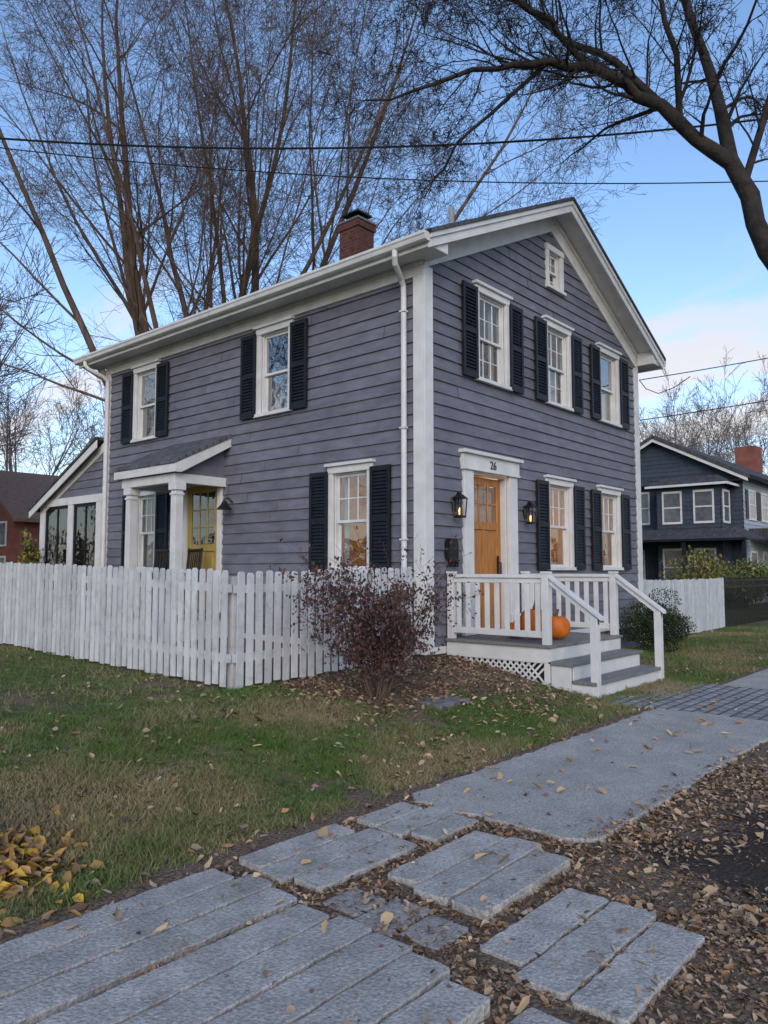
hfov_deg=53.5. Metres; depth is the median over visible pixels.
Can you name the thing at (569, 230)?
white trim
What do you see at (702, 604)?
picket fence
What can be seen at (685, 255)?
sky
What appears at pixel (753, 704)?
paver walk
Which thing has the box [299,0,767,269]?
leaning street tree
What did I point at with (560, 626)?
pumpkin
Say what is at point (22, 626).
picket fence
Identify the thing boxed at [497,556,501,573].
door handle
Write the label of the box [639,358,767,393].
service wire
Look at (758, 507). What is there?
window frames
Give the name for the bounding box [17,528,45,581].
shrub
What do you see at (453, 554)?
lanterns and mailbox
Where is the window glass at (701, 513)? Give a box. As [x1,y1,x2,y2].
[641,491,767,579]
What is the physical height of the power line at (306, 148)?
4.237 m
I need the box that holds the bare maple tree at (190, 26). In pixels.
[0,0,675,385]
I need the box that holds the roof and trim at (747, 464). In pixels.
[640,435,767,607]
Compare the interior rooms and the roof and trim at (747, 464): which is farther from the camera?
the roof and trim at (747, 464)
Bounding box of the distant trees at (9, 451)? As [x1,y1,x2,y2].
[0,167,767,475]
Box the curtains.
[147,307,608,566]
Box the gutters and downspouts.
[73,229,665,631]
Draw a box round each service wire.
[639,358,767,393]
[640,400,767,420]
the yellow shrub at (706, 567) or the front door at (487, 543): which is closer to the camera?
the front door at (487, 543)
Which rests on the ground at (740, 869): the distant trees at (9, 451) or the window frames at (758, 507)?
the distant trees at (9, 451)
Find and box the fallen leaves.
[0,627,767,1023]
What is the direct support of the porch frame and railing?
on the ground at (740, 869)
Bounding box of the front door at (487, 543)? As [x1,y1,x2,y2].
[474,477,501,628]
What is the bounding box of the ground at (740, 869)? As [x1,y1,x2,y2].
[0,603,767,1023]
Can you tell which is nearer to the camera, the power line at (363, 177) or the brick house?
the power line at (363, 177)
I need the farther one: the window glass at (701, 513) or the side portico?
the window glass at (701, 513)
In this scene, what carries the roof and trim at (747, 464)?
on the ground at (740, 869)
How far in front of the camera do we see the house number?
11.20 m
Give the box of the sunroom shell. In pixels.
[28,436,103,587]
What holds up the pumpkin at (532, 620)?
on the porch frame and railing
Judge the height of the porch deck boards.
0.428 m
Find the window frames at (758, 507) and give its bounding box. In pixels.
[641,489,767,578]
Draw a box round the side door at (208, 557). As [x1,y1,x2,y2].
[187,486,216,610]
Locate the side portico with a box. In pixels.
[105,434,231,641]
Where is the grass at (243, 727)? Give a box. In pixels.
[0,624,767,926]
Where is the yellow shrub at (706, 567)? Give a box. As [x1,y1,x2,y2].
[658,545,734,589]
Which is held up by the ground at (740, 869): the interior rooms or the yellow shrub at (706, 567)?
the yellow shrub at (706, 567)
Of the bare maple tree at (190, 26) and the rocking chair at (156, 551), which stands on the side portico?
the rocking chair at (156, 551)
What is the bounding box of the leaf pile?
[0,804,135,926]
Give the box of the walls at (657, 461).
[640,442,767,604]
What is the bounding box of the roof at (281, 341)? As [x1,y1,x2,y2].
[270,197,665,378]
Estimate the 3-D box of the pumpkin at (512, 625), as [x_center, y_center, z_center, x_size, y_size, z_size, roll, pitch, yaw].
[1.754,1.539,10.177,0.300,0.267,0.290,-4,-6,41]
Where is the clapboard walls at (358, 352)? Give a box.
[106,232,638,646]
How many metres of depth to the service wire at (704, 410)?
15.33 m
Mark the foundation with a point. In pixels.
(624, 642)
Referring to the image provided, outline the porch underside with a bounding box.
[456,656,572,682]
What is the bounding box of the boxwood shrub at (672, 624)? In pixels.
[619,587,696,652]
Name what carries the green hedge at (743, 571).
on the ground at (740, 869)
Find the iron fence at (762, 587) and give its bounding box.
[724,577,767,626]
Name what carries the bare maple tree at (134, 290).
on the ground at (740, 869)
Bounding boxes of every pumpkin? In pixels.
[508,621,520,637]
[520,600,541,637]
[552,609,569,637]
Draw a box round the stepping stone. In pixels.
[417,695,469,709]
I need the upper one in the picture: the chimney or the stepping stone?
the chimney
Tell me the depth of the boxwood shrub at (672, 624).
13.65 m
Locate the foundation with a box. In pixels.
[400,627,639,658]
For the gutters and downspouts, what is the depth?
10.94 m
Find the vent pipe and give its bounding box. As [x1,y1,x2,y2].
[448,206,453,222]
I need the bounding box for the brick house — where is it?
[0,470,57,590]
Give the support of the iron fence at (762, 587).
on the ground at (740, 869)
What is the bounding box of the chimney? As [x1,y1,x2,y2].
[336,209,376,259]
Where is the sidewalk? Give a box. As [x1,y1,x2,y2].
[412,669,767,842]
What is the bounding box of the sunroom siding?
[44,455,102,618]
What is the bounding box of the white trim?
[29,200,664,654]
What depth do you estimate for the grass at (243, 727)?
5.70 m
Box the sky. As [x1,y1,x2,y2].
[0,0,767,475]
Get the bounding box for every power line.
[0,119,759,149]
[0,147,767,183]
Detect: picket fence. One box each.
[0,562,414,688]
[641,578,724,641]
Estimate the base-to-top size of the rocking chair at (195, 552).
1.087 m
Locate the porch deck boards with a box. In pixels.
[446,632,660,686]
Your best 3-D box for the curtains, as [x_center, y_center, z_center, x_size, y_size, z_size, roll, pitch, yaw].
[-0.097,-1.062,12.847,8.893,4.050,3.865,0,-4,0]
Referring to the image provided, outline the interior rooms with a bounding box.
[137,307,633,633]
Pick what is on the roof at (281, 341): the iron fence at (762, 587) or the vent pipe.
the vent pipe
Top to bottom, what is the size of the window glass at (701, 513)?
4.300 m
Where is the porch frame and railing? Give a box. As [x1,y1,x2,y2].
[446,571,665,698]
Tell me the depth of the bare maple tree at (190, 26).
21.83 m
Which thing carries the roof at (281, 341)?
on the clapboard walls at (358, 352)
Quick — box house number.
[490,461,496,469]
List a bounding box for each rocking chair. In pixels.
[140,549,169,611]
[151,548,203,613]
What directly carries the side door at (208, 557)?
attached to the white trim
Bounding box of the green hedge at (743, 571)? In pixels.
[707,557,767,606]
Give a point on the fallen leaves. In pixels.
(740, 913)
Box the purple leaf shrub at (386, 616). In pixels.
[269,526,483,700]
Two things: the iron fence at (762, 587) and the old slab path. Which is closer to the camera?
the old slab path
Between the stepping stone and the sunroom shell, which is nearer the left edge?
the sunroom shell
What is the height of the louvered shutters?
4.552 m
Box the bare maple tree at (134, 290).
[0,0,602,442]
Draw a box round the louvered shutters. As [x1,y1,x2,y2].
[44,280,631,590]
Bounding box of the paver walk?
[605,681,767,720]
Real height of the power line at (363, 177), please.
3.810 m
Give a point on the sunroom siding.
(89, 481)
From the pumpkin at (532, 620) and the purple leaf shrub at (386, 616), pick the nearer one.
the purple leaf shrub at (386, 616)
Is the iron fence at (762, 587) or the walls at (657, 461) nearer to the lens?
the iron fence at (762, 587)
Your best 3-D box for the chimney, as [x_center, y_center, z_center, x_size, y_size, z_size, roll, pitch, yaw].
[-0.577,-5.277,16.044,0.640,1.985,0.580,-4,-6,41]
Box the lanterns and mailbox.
[216,491,537,566]
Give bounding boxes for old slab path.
[0,802,704,1023]
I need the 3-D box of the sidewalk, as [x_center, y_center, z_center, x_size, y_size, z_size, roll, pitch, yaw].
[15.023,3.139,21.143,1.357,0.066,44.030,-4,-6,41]

